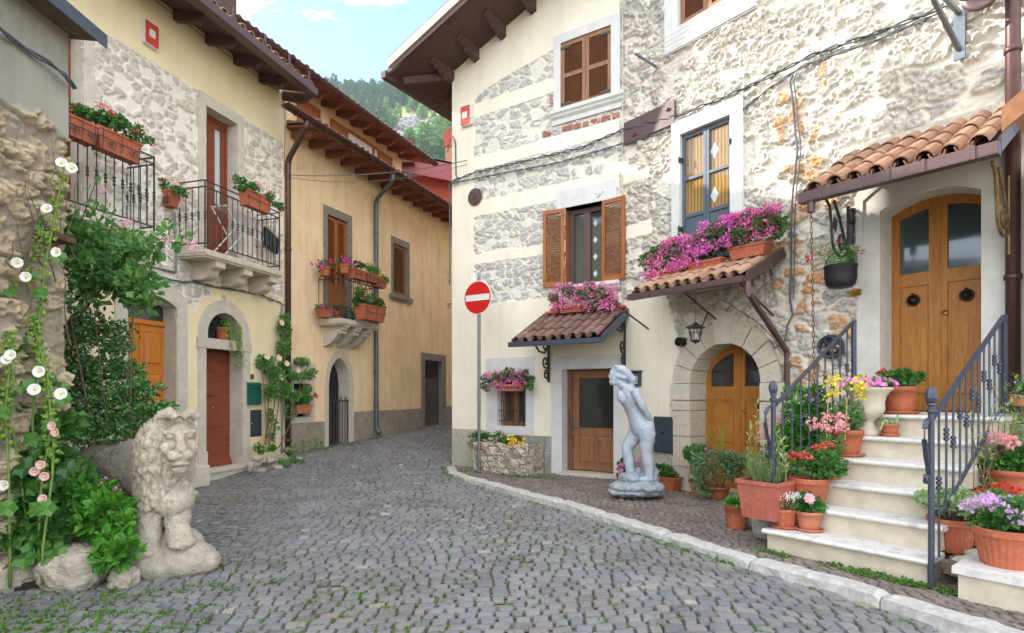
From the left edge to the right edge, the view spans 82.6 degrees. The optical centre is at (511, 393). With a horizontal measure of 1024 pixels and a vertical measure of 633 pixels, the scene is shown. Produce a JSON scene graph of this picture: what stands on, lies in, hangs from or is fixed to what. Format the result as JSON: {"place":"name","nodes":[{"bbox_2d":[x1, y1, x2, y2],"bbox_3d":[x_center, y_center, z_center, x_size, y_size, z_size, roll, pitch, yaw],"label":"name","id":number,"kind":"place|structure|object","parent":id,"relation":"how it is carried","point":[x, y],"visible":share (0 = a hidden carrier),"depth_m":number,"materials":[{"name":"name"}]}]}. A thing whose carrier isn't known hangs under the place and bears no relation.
{"place":"outdoors","nodes":[
{"label":"outdoors","id":0,"kind":"place"},
{"bbox_2d":[14,534,123,590],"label":"garden soil","id":1,"kind":"structure","parent":0,"point":[27,585],"depth_m":4.60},
{"bbox_2d":[0,329,39,587],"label":"hollyhock","id":2,"kind":"object","parent":1,"relation":"on","point":[9,507],"visible":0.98,"depth_m":4.50,"materials":[{"name":"green plant"}]},
{"bbox_2d":[0,228,53,566],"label":"hollyhock","id":3,"kind":"object","parent":1,"relation":"on","point":[28,276],"visible":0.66,"depth_m":4.65,"materials":[{"name":"green plant"}]},
{"bbox_2d":[16,320,73,564],"bbox_3d":[-3.733,0.447,4.633,0.433,2.105,0.347,0,0,0],"label":"hollyhock","id":4,"kind":"object","parent":1,"relation":"on","point":[50,425],"visible":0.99,"depth_m":4.63,"materials":[{"name":"green plant"}]},
{"bbox_2d":[0,402,97,555],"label":"bed foliage","id":5,"kind":"object","parent":1,"relation":"on","point":[69,429],"visible":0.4,"depth_m":4.77,"materials":[{"name":"green plant"}]},
{"bbox_2d":[21,157,77,548],"bbox_3d":[-3.773,-0.234,4.742,0.596,3.467,0.295,0,0,0],"label":"hollyhock","id":6,"kind":"object","parent":1,"relation":"on","point":[32,438],"visible":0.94,"depth_m":4.77,"materials":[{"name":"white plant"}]},
{"bbox_2d":[19,317,79,585],"bbox_3d":[-3.719,0.434,4.654,0.680,2.132,0.361,0,0,39],"label":"hollyhock","id":7,"kind":"object","parent":1,"relation":"on","point":[48,507],"visible":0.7,"depth_m":4.59,"materials":[{"name":"green plant"}]},
{"bbox_2d":[51,471,147,577],"bbox_3d":[-3.382,1.067,4.863,1.085,0.877,0.534,0,0,28],"label":"leafy shrub","id":8,"kind":"object","parent":1,"relation":"on","point":[104,503],"visible":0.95,"depth_m":4.75,"materials":[{"name":"green plant"}]},
{"bbox_2d":[63,305,181,456],"bbox_3d":[-4.215,0.273,6.067,1.621,2.459,0.846,0,0,0],"label":"holly bush","id":9,"kind":"object","parent":1,"relation":"on","point":[91,374],"visible":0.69,"depth_m":6.08,"materials":[{"name":"green plant"}]},
{"bbox_2d":[63,169,198,442],"bbox_3d":[-4.068,-0.408,6.102,1.798,3.820,0.766,0,0,0],"label":"tree","id":10,"kind":"object","parent":1,"relation":"on","point":[118,268],"visible":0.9,"depth_m":5.97,"materials":[{"name":"green plant"}]},
{"bbox_2d":[236,0,447,84],"label":"sky","id":11,"kind":"structure","parent":0,"point":[354,40],"materials":[{"name":"blue"}]},
{"bbox_2d":[374,105,440,156],"bbox_3d":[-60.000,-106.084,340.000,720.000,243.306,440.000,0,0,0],"label":"hillside","id":12,"kind":"structure","parent":0,"point":[404,113],"depth_m":340.32,"materials":[{"name":"green plant"}]},
{"bbox_2d":[324,73,444,175],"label":"forest","id":13,"kind":"object","parent":12,"relation":"on","point":[366,95],"visible":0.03,"depth_m":368.73,"materials":[{"name":"green plant"}]},
{"bbox_2d":[396,113,419,130],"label":"crag","id":14,"kind":"structure","parent":12,"relation":"on","point":[411,120],"depth_m":314.27,"materials":[{"name":"grey stone"}]},
{"bbox_2d":[414,118,438,155],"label":"pine tree","id":15,"kind":"object","parent":12,"relation":"on","point":[428,131],"visible":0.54,"depth_m":244.03,"materials":[{"name":"plant"}]},
{"bbox_2d":[0,421,937,632],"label":"road","id":16,"kind":"structure","parent":0,"point":[390,451],"depth_m":5.00,"materials":[{"name":"stone"}]},
{"bbox_2d":[193,464,209,488],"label":"stone block","id":17,"kind":"structure","parent":16,"relation":"on","point":[201,478],"depth_m":9.06,"materials":[{"name":"stone"}]},
{"bbox_2d":[2,435,937,632],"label":"moss","id":18,"kind":"object","parent":16,"relation":"on","point":[392,629],"visible":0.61,"depth_m":4.60,"materials":[{"name":"plant"}]},
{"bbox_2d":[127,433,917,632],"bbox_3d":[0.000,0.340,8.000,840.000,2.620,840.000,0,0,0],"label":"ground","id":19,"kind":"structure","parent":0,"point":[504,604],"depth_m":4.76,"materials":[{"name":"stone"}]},
{"bbox_2d":[0,558,36,594],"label":"boulder","id":20,"kind":"object","parent":19,"relation":"on","point":[20,576],"visible":0.34,"depth_m":4.55,"materials":[{"name":"grey stone"}]},
{"bbox_2d":[0,0,107,593],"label":"outbuilding","id":21,"kind":"structure","parent":19,"relation":"on","point":[34,119],"depth_m":4.80,"materials":[{"name":"grey stone"}]},
{"bbox_2d":[1,140,75,345],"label":"dry creeper","id":22,"kind":"object","parent":21,"relation":"attached to","point":[27,252],"visible":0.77,"depth_m":4.74,"materials":[{"name":"plant"}]},
{"bbox_2d":[0,26,76,88],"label":"cable bundle","id":23,"kind":"object","parent":21,"relation":"attached to","point":[11,38],"visible":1,"depth_m":4.81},
{"bbox_2d":[31,542,109,592],"bbox_3d":[-3.566,1.427,4.751,0.539,0.384,0.475,0,0,0],"label":"boulder","id":24,"kind":"object","parent":19,"relation":"on","point":[70,570],"visible":0.7,"depth_m":4.57,"materials":[{"name":"grey stone"}]},
{"bbox_2d":[106,564,141,589],"bbox_3d":[-3.147,1.499,4.719,0.230,0.227,0.218,0,0,0],"label":"boulder","id":25,"kind":"object","parent":19,"relation":"on","point":[123,579],"visible":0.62,"depth_m":4.66,"materials":[{"name":"grey stone"}]},
{"bbox_2d":[75,407,220,579],"bbox_3d":[-3.520,0.881,5.508,2.117,1.533,0.681,0,0,38],"label":"lion statue","id":26,"kind":"object","parent":19,"relation":"on","point":[151,465],"visible":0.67,"depth_m":4.95,"materials":[{"name":"grey stone"}]},
{"bbox_2d":[63,0,317,480],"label":"town house","id":27,"kind":"structure","parent":19,"relation":"on","point":[208,114],"depth_m":9.58,"materials":[{"name":"beige paint"}]},
{"bbox_2d":[64,39,70,199],"bbox_3d":[-6.171,-3.550,7.271,0.070,2.580,1.299,0,0,17],"label":"balcony door","id":28,"kind":"structure","parent":27,"relation":"in","point":[69,40],"depth_m":7.85,"materials":[{"name":"brown wood"}]},
{"bbox_2d":[68,99,99,146],"bbox_3d":[-5.282,-3.313,7.071,0.385,0.503,0.492,0,0,0],"label":"flower box","id":29,"kind":"object","parent":27,"relation":"attached to","point":[83,130],"visible":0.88,"depth_m":7.06,"materials":[{"name":"ceramic"}]},
{"bbox_2d":[89,102,156,165],"bbox_3d":[-5.061,-3.353,7.637,0.440,0.583,0.911,0,0,23],"label":"flower box","id":30,"kind":"object","parent":27,"relation":"attached to","point":[124,146],"visible":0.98,"depth_m":7.51,"materials":[{"name":"ceramic"}]},
{"bbox_2d":[128,317,165,438],"bbox_3d":[-5.651,0.135,8.891,0.138,2.530,0.908,0,0,17],"label":"door","id":31,"kind":"structure","parent":27,"relation":"in","point":[151,341],"depth_m":9.07,"materials":[{"name":"orange wood"}]},
{"bbox_2d":[141,18,158,50],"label":"alarm box","id":32,"kind":"object","parent":27,"relation":"attached to","point":[149,34],"visible":1,"depth_m":8.70,"materials":[{"name":"white paint"}]},
{"bbox_2d":[157,177,193,209],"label":"flower box","id":33,"kind":"object","parent":27,"relation":"attached to","point":[172,194],"visible":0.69,"depth_m":8.98,"materials":[{"name":"ceramic"}]},
{"bbox_2d":[206,114,226,254],"bbox_3d":[-5.291,-3.550,10.214,0.070,2.580,0.762,0,0,17],"label":"balcony door","id":34,"kind":"structure","parent":27,"relation":"in","point":[216,131],"depth_m":10.35,"materials":[{"name":"brown wood"}]},
{"bbox_2d":[206,350,231,467],"bbox_3d":[-5.289,0.280,10.275,0.120,2.060,0.911,0,0,17],"label":"plank door","id":35,"kind":"structure","parent":27,"relation":"in","point":[217,362],"depth_m":10.41,"materials":[{"name":"brown wood"}]},
{"bbox_2d":[215,318,246,372],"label":"potted plant","id":36,"kind":"object","parent":27,"relation":"on","point":[224,331],"visible":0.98,"depth_m":10.28,"materials":[{"name":"green plant"}]},
{"bbox_2d":[211,205,265,263],"bbox_3d":[-4.763,-2.692,10.150,0.324,0.877,1.028,0,0,17],"label":"drying rack","id":37,"kind":"object","parent":27,"relation":"on","point":[244,219],"visible":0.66,"depth_m":10.07,"materials":[{"name":"metal"}]},
{"bbox_2d":[246,382,261,404],"bbox_3d":[-4.802,0.001,10.829,0.115,0.415,0.331,0,0,17],"label":"mailbox","id":38,"kind":"object","parent":27,"relation":"attached to","point":[253,392],"visible":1,"depth_m":10.77,"materials":[{"name":"green paint"}]},
{"bbox_2d":[250,410,261,436],"bbox_3d":[-4.813,0.565,10.932,0.035,0.502,0.318,0,0,17],"label":"meter cabinet","id":39,"kind":"object","parent":27,"relation":"attached to","point":[255,423],"visible":1,"depth_m":10.91,"materials":[{"name":"metal"}]},
{"bbox_2d":[229,173,287,214],"bbox_3d":[-4.405,-3.408,10.001,0.346,0.530,1.410,0,0,16],"label":"flower box","id":40,"kind":"object","parent":27,"relation":"attached to","point":[251,198],"visible":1,"depth_m":9.90,"materials":[{"name":"ceramic"}]},
{"bbox_2d":[254,312,318,447],"bbox_3d":[-4.381,-0.276,11.557,0.556,2.625,1.690,0,0,26],"label":"climbing rose","id":41,"kind":"object","parent":27,"relation":"attached to","point":[277,390],"visible":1,"depth_m":11.33,"materials":[{"name":"green plant"}]},
{"bbox_2d":[246,447,301,472],"bbox_3d":[-4.511,1.377,10.832,0.609,0.670,1.345,0,0,23],"label":"rock bed","id":42,"kind":"object","parent":19,"relation":"on","point":[250,465],"visible":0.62,"depth_m":10.59,"materials":[{"name":"white stone"}]},
{"bbox_2d":[235,13,451,456],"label":"town house","id":43,"kind":"structure","parent":19,"relation":"on","point":[392,373],"depth_m":14.05,"materials":[{"name":"paint"}]},
{"bbox_2d":[292,386,317,413],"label":"flower box","id":44,"kind":"object","parent":43,"relation":"on","point":[302,408],"visible":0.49,"depth_m":12.08,"materials":[{"name":"ceramic"}]},
{"bbox_2d":[314,303,343,318],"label":"flower box","id":45,"kind":"object","parent":43,"relation":"on","point":[322,311],"visible":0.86,"depth_m":12.35,"materials":[{"name":"ceramic"}]},
{"bbox_2d":[329,364,338,443],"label":"inner door","id":46,"kind":"structure","parent":43,"relation":"in","point":[333,381],"depth_m":13.63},
{"bbox_2d":[348,260,367,281],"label":"flower box","id":47,"kind":"object","parent":43,"relation":"attached to","point":[356,273],"visible":1,"depth_m":12.58,"materials":[{"name":"ceramic"}]},
{"bbox_2d":[348,129,378,156],"bbox_3d":[-3.997,-6.180,15.742,0.035,1.360,1.330,0,0,22],"label":"attic window","id":48,"kind":"structure","parent":43,"relation":"in","point":[355,138],"depth_m":15.70,"materials":[{"name":"white glass"}]},
{"bbox_2d":[351,287,386,322],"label":"flower box","id":49,"kind":"object","parent":43,"relation":"attached to","point":[366,309],"visible":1,"depth_m":12.83,"materials":[{"name":"ceramic"}]},
{"bbox_2d":[360,262,381,283],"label":"flower box","id":50,"kind":"object","parent":43,"relation":"attached to","point":[371,277],"visible":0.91,"depth_m":13.05,"materials":[{"name":"ceramic"}]},
{"bbox_2d":[425,361,438,426],"bbox_3d":[-2.447,0.075,17.338,0.067,2.050,1.032,0,0,22],"label":"iron door","id":51,"kind":"structure","parent":43,"relation":"in","point":[431,368],"depth_m":17.42,"materials":[{"name":"metal"}]},
{"bbox_2d":[402,130,451,203],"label":"red house","id":52,"kind":"structure","parent":19,"relation":"on","point":[437,182],"depth_m":19.27,"materials":[{"name":"paint"}]},
{"bbox_2d":[0,422,957,632],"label":"weeds","id":53,"kind":"object","parent":19,"relation":"on","point":[902,580],"visible":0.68,"depth_m":4.43,"materials":[{"name":"green plant"}]},
{"bbox_2d":[381,0,1023,497],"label":"town house","id":54,"kind":"structure","parent":19,"relation":"on","point":[911,174],"depth_m":8.55,"materials":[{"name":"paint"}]},
{"bbox_2d":[460,104,473,127],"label":"alarm box","id":55,"kind":"object","parent":54,"relation":"attached to","point":[466,115],"visible":1,"depth_m":11.55,"materials":[{"name":"white paint"}]},
{"bbox_2d":[481,366,534,391],"bbox_3d":[-0.089,-0.255,10.850,1.223,0.487,0.410,0,0,33],"label":"flower box","id":56,"kind":"object","parent":54,"relation":"attached to","point":[506,375],"visible":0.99,"depth_m":10.77,"materials":[{"name":"ceramic"}]},
{"bbox_2d":[503,380,525,425],"bbox_3d":[0.097,0.188,11.230,0.646,0.889,0.045,0,0,33],"label":"window frame","id":57,"kind":"structure","parent":54,"relation":"in","point":[521,405],"depth_m":11.22,"materials":[{"name":"brown wood"}]},
{"bbox_2d":[547,281,619,314],"bbox_3d":[1.240,-1.617,9.963,1.359,0.661,0.452,0,0,33],"label":"flower box","id":58,"kind":"object","parent":54,"relation":"on","point":[594,292],"visible":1,"depth_m":9.87,"materials":[{"name":"ceramic"}]},
{"bbox_2d":[569,205,601,284],"bbox_3d":[1.357,-2.610,10.402,0.729,1.380,0.065,0,0,33],"label":"window frame","id":59,"kind":"structure","parent":54,"relation":"in","point":[585,225],"depth_m":10.39,"materials":[{"name":"brown paint"}]},
{"bbox_2d":[568,371,612,471],"bbox_3d":[1.454,0.500,10.388,0.979,1.760,0.121,0,0,30],"label":"door","id":60,"kind":"structure","parent":54,"relation":"in","point":[592,434],"depth_m":10.40,"materials":[{"name":"brown wood"}]},
{"bbox_2d":[624,100,675,144],"bbox_3d":[2.188,-4.337,9.355,0.065,0.364,1.001,0,0,-38],"label":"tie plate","id":61,"kind":"object","parent":54,"relation":"attached to","point":[667,110],"visible":1,"depth_m":9.32,"materials":[{"name":"brown paint"}]},
{"bbox_2d":[654,416,672,453],"bbox_3d":[2.391,0.652,9.130,0.106,0.563,0.389,0,0,-38],"label":"meter cabinet","id":62,"kind":"object","parent":54,"relation":"attached to","point":[663,442],"visible":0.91,"depth_m":9.09,"materials":[{"name":"metal"}]},
{"bbox_2d":[637,232,693,281],"bbox_3d":[2.319,-1.955,8.615,0.385,0.771,1.084,0,0,-38],"label":"flower box","id":63,"kind":"object","parent":54,"relation":"on","point":[654,260],"visible":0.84,"depth_m":8.55,"materials":[{"name":"ceramic"}]},
{"bbox_2d":[450,13,936,183],"bbox_3d":[1.907,-4.088,9.284,8.066,0.345,0.670,0,0,43],"label":"cable bundle","id":64,"kind":"object","parent":54,"relation":"attached to","point":[832,55],"visible":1,"depth_m":7.77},
{"bbox_2d":[450,3,945,181],"bbox_3d":[1.922,-4.289,9.266,8.118,0.313,0.681,0,0,43],"label":"cable bundle","id":65,"kind":"object","parent":54,"relation":"attached to","point":[929,12],"visible":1,"depth_m":8.02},
{"bbox_2d":[665,212,735,271],"bbox_3d":[2.661,-2.067,8.178,0.413,0.689,1.171,0,0,-41],"label":"flower box","id":66,"kind":"object","parent":54,"relation":"on","point":[706,242],"visible":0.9,"depth_m":8.02,"materials":[{"name":"ceramic"}]},
{"bbox_2d":[634,0,768,67],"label":"clothes line","id":67,"kind":"object","parent":54,"relation":"attached to","point":[643,57],"visible":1,"depth_m":8.44,"materials":[{"name":"fabric"}]},
{"bbox_2d":[678,117,731,259],"bbox_3d":[2.846,-2.890,8.575,0.142,2.080,0.898,0,0,-38],"label":"window","id":68,"kind":"structure","parent":54,"relation":"in","point":[705,160],"depth_m":8.58,"materials":[{"name":"blue wood"}]},
{"bbox_2d":[706,345,763,488],"bbox_3d":[3.333,0.355,8.550,0.100,2.130,1.111,0,0,-38],"label":"double door","id":69,"kind":"structure","parent":54,"relation":"in","point":[733,382],"depth_m":8.65,"materials":[{"name":"brown wood"}]},
{"bbox_2d":[716,202,792,259],"bbox_3d":[3.121,-2.111,7.621,0.416,0.664,1.040,0,0,-37],"label":"flower box","id":70,"kind":"object","parent":54,"relation":"on","point":[758,222],"visible":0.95,"depth_m":7.49,"materials":[{"name":"ceramic"}]},
{"bbox_2d":[769,75,798,348],"bbox_3d":[3.552,-2.353,7.602,0.066,3.537,0.376,0,0,-42],"label":"cable","id":71,"kind":"object","parent":54,"relation":"attached to","point":[792,197],"visible":0.93,"depth_m":7.54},
{"bbox_2d":[793,73,801,299],"bbox_3d":[3.669,-2.665,7.480,0.032,2.908,0.131,0,0,-23],"label":"cable","id":72,"kind":"object","parent":54,"relation":"attached to","point":[796,183],"visible":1,"depth_m":7.50,"materials":[{"name":"rubber"}]},
{"bbox_2d":[810,212,815,410],"bbox_3d":[3.239,-0.521,6.255,0.085,2.859,0.030,0,0,-7],"label":"rain chain","id":73,"kind":"object","parent":54,"relation":"hanging from","point":[812,305],"visible":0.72,"depth_m":6.25,"materials":[{"name":"metal"}]},
{"bbox_2d":[816,334,844,358],"bbox_3d":[3.926,-0.575,7.171,0.044,0.300,0.334,0,0,-38],"label":"vent grille","id":74,"kind":"object","parent":54,"relation":"attached to","point":[826,340],"visible":0.62,"depth_m":7.19,"materials":[{"name":"metal"}]},
{"bbox_2d":[805,238,865,288],"bbox_3d":[3.686,-1.490,6.622,0.592,0.563,0.438,0,0,-34],"label":"hanging pot","id":75,"kind":"object","parent":54,"relation":"hanging from","point":[842,274],"visible":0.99,"depth_m":6.57,"materials":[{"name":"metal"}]},
{"bbox_2d":[892,193,980,411],"bbox_3d":[4.855,-1.020,6.615,0.080,2.440,0.959,0,0,-38],"label":"double door","id":76,"kind":"structure","parent":54,"relation":"in","point":[936,241],"depth_m":6.61,"materials":[{"name":"brown wood"}]},
{"bbox_2d":[930,0,965,61],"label":"cable bracket","id":77,"kind":"object","parent":54,"relation":"attached to","point":[957,34],"visible":0.93,"depth_m":6.12,"materials":[{"name":"metal"}]},
{"bbox_2d":[960,0,995,11],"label":"satellite dish","id":78,"kind":"object","parent":54,"relation":"attached to","point":[972,5],"visible":1,"depth_m":5.87,"materials":[{"name":"brown paint"}]},
{"bbox_2d":[446,466,1023,632],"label":"kerb","id":79,"kind":"structure","parent":19,"relation":"on","point":[939,619],"depth_m":4.68,"materials":[{"name":"white stone"}]},
{"bbox_2d":[1002,88,1023,132],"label":"neighbour house","id":80,"kind":"structure","parent":19,"relation":"on","point":[1012,110],"depth_m":4.87,"materials":[{"name":"orange paint"}]},
{"bbox_2d":[454,465,1023,630],"bbox_3d":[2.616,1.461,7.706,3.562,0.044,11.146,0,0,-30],"label":"pavement","id":81,"kind":"structure","parent":0,"point":[931,596],"depth_m":6.70,"materials":[{"name":"stone"}]},
{"bbox_2d":[464,276,491,472],"bbox_3d":[-0.603,-0.335,10.570,0.610,3.579,0.088,0,0,33],"label":"no entry sign","id":82,"kind":"object","parent":81,"relation":"on","point":[477,297],"visible":1,"depth_m":10.55,"materials":[{"name":"metal"}]},
{"bbox_2d":[467,430,543,475],"bbox_3d":[-0.177,1.072,10.744,1.468,0.806,0.559,0,0,33],"label":"stone planter","id":83,"kind":"object","parent":81,"relation":"on","point":[505,454],"visible":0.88,"depth_m":10.47,"materials":[{"name":"white stone"}]},
{"bbox_2d":[608,365,664,497],"bbox_3d":[1.720,0.523,8.034,0.789,1.826,0.609,0,0,0],"label":"woman statue","id":84,"kind":"object","parent":81,"relation":"on","point":[633,481],"visible":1,"depth_m":7.91,"materials":[{"name":"grey stone"}]},
{"bbox_2d":[655,462,683,491],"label":"potted plant","id":85,"kind":"object","parent":81,"relation":"on","point":[670,479],"visible":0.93,"depth_m":8.69,"materials":[{"name":"ceramic"}]},
{"bbox_2d":[682,442,720,495],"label":"potted plant","id":86,"kind":"object","parent":81,"relation":"on","point":[693,447],"visible":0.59,"depth_m":8.32,"materials":[{"name":"green plant"}]},
{"bbox_2d":[687,419,755,499],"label":"potted plant","id":87,"kind":"object","parent":81,"relation":"on","point":[728,464],"visible":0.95,"depth_m":7.86,"materials":[{"name":"green plant"}]},
{"bbox_2d":[723,494,747,530],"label":"potted plant","id":88,"kind":"object","parent":81,"relation":"on","point":[736,519],"visible":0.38,"depth_m":6.17,"materials":[{"name":"green plant"}]},
{"bbox_2d":[752,518,770,540],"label":"stone block","id":89,"kind":"structure","parent":81,"relation":"on","point":[758,525],"depth_m":5.71,"materials":[{"name":"stone"}]},
{"bbox_2d":[735,398,795,521],"bbox_3d":[2.424,0.613,5.564,0.475,1.145,0.468,0,0,45],"label":"potted plant","id":90,"kind":"object","parent":89,"relation":"on","point":[760,497],"visible":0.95,"depth_m":5.47,"materials":[{"name":"orange plant"}]},
{"bbox_2d":[776,382,833,478],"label":"flowering shrub","id":91,"kind":"object","parent":81,"relation":"on","point":[796,428],"visible":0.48,"depth_m":6.23,"materials":[{"name":"green plant"}]},
{"bbox_2d":[761,413,1022,583],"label":"entrance stairs","id":92,"kind":"structure","parent":81,"relation":"on","point":[874,518],"depth_m":5.21,"materials":[{"name":"white stone"}]},
{"bbox_2d":[771,492,801,529],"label":"potted plant","id":93,"kind":"object","parent":92,"relation":"on","point":[787,518],"visible":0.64,"depth_m":5.36,"materials":[{"name":"orange plant"}]},
{"bbox_2d":[763,320,856,526],"bbox_3d":[3.117,0.217,6.006,2.006,2.086,0.082,0,0,-39],"label":"stair railing","id":94,"kind":"object","parent":92,"relation":"on","point":[770,452],"visible":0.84,"depth_m":5.87,"materials":[{"name":"metal"}]},
{"bbox_2d":[791,490,828,532],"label":"potted plant","id":95,"kind":"object","parent":92,"relation":"on","point":[807,521],"visible":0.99,"depth_m":5.26,"materials":[{"name":"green plant"}]},
{"bbox_2d":[786,441,849,505],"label":"potted plant","id":96,"kind":"object","parent":92,"relation":"on","point":[817,482],"visible":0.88,"depth_m":5.45,"materials":[{"name":"green plant"}]},
{"bbox_2d":[806,412,849,480],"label":"potted plant","id":97,"kind":"object","parent":92,"relation":"on","point":[839,423],"visible":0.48,"depth_m":5.70,"materials":[{"name":"pink plant"}]},
{"bbox_2d":[821,372,869,457],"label":"potted plant","id":98,"kind":"object","parent":92,"relation":"on","point":[853,436],"visible":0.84,"depth_m":5.83,"materials":[{"name":"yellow plant"}]},
{"bbox_2d":[828,373,899,435],"bbox_3d":[3.610,0.111,5.983,0.616,0.643,0.540,0,0,0],"label":"stone urn","id":99,"kind":"object","parent":92,"relation":"on","point":[873,405],"visible":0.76,"depth_m":5.88,"materials":[{"name":"stone"}]},
{"bbox_2d":[879,414,900,436],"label":"potted cactus","id":100,"kind":"object","parent":92,"relation":"on","point":[889,428],"visible":1,"depth_m":5.76,"materials":[{"name":"ceramic"}]},
{"bbox_2d":[875,366,927,413],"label":"potted plant","id":101,"kind":"object","parent":92,"relation":"on","point":[901,398],"visible":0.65,"depth_m":6.00,"materials":[{"name":"green plant"}]},
{"bbox_2d":[921,314,1007,586],"bbox_3d":[3.920,0.344,4.985,2.316,2.221,0.082,0,0,-39],"label":"stair railing","id":102,"kind":"object","parent":92,"relation":"on","point":[931,392],"visible":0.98,"depth_m":4.80,"materials":[{"name":"metal"}]},
{"bbox_2d":[962,373,1023,489],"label":"climbing vine","id":103,"kind":"object","parent":102,"relation":"attached to","point":[983,485],"visible":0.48,"depth_m":5.17,"materials":[{"name":"green plant"}]},
{"bbox_2d":[942,543,976,578],"bbox_3d":[4.089,1.354,4.945,2.046,0.292,0.438,0,0,-39],"label":"rubble base","id":104,"kind":"object","parent":81,"relation":"on","point":[968,552],"visible":0.02,"depth_m":4.61,"materials":[{"name":"stone"}]},
{"bbox_2d":[909,482,987,553],"bbox_3d":[3.570,1.006,4.753,0.597,0.556,0.638,0,0,0],"label":"potted plant","id":105,"kind":"object","parent":104,"relation":"on","point":[958,537],"visible":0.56,"depth_m":4.65,"materials":[{"name":"orange plant"}]},
{"bbox_2d":[969,482,1023,518],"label":"potted plant","id":106,"kind":"object","parent":104,"relation":"on","point":[998,492],"visible":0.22,"depth_m":4.78,"materials":[{"name":"red plant"}]},
{"bbox_2d":[952,551,1023,613],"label":"side steps","id":107,"kind":"structure","parent":81,"relation":"on","point":[979,581],"depth_m":4.00,"materials":[{"name":"white stone"}]},
{"bbox_2d":[957,490,1023,570],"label":"potted plant","id":108,"kind":"object","parent":107,"relation":"on","point":[999,540],"visible":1,"depth_m":4.09,"materials":[{"name":"orange plant"}]},
{"bbox_2d":[980,430,1023,495],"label":"potted plant","id":109,"kind":"object","parent":107,"relation":"on","point":[1008,470],"visible":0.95,"depth_m":5.12,"materials":[{"name":"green plant"}]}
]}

